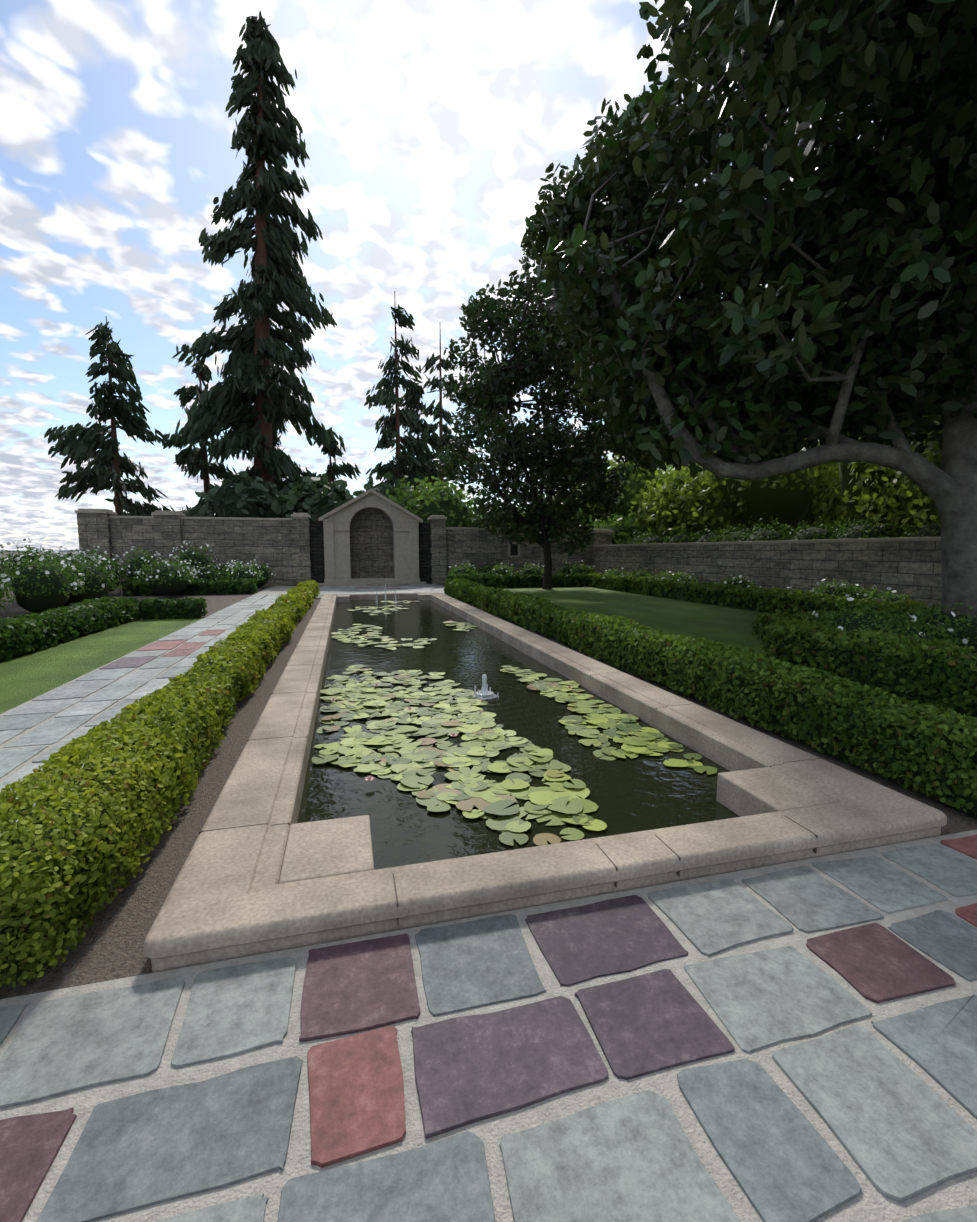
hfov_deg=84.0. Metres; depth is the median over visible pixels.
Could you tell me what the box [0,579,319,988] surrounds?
hedge
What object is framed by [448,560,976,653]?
rose shrub
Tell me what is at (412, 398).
conifer tree
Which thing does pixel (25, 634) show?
hedge
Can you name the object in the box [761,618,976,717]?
hedge
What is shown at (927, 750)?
hedge
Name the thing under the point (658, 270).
magnolia tree
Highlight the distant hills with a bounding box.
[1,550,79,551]
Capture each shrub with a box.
[0,538,277,613]
[194,471,412,520]
[386,476,657,544]
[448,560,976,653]
[574,416,942,539]
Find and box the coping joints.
[199,595,822,924]
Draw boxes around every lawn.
[0,618,202,713]
[504,587,964,716]
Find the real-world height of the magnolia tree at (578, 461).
13.198 m
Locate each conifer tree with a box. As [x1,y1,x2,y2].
[44,316,187,559]
[162,361,237,516]
[312,427,361,486]
[364,291,433,490]
[377,381,447,495]
[411,328,477,493]
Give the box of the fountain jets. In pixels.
[376,584,498,699]
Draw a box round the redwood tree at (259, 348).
[172,10,345,516]
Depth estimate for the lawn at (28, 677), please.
8.01 m
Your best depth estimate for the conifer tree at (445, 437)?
45.62 m
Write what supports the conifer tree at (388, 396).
on the ground at (110, 946)
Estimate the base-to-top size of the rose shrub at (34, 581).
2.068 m
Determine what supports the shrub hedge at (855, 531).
on the ground at (110, 946)
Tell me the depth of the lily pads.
4.59 m
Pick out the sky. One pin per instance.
(431, 129)
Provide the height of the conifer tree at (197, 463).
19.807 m
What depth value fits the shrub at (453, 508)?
30.07 m
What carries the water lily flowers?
on the lily pads
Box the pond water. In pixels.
[297,599,739,869]
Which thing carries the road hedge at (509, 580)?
on the lawn at (723, 625)
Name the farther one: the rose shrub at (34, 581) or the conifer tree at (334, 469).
the conifer tree at (334, 469)
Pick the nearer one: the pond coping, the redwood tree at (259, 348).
the pond coping
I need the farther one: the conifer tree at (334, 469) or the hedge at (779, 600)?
the conifer tree at (334, 469)
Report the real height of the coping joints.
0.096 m
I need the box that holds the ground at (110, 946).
[0,552,976,998]
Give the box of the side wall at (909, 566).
[594,536,941,607]
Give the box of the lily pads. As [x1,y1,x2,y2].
[312,601,716,845]
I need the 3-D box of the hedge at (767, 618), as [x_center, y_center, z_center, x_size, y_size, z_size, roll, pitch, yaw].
[6.683,0.235,9.781,4.152,0.577,0.720,-2,6,-15]
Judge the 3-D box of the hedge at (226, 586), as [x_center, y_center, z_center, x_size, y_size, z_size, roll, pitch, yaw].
[-10.908,-0.900,19.899,4.568,0.665,0.763,-2,6,-15]
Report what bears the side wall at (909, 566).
on the ground at (110, 946)
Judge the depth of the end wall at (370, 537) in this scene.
25.11 m
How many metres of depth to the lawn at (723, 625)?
14.01 m
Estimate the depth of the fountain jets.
6.16 m
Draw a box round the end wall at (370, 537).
[74,489,612,588]
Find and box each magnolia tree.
[433,243,658,588]
[520,0,976,653]
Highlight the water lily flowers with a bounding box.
[331,684,571,780]
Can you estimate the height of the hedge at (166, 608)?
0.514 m
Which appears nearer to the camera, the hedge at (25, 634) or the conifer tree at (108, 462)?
the hedge at (25, 634)
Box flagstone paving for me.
[0,584,976,1221]
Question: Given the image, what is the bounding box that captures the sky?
[0,0,872,550]
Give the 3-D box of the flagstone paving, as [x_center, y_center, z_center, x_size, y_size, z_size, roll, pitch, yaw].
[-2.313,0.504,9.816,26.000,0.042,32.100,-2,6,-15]
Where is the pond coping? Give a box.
[143,592,946,972]
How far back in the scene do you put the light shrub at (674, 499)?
22.83 m
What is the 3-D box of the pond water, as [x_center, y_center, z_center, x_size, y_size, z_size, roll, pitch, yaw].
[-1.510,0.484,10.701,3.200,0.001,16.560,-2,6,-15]
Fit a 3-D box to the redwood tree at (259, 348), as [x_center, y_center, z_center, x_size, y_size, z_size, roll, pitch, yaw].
[-16.593,-21.413,40.083,12.944,41.030,13.098,-2,6,-15]
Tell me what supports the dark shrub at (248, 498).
on the ground at (110, 946)
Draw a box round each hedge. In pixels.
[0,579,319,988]
[0,596,140,661]
[117,578,257,596]
[137,597,207,619]
[444,578,976,817]
[445,572,588,587]
[584,572,928,615]
[612,509,940,544]
[752,606,939,643]
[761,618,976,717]

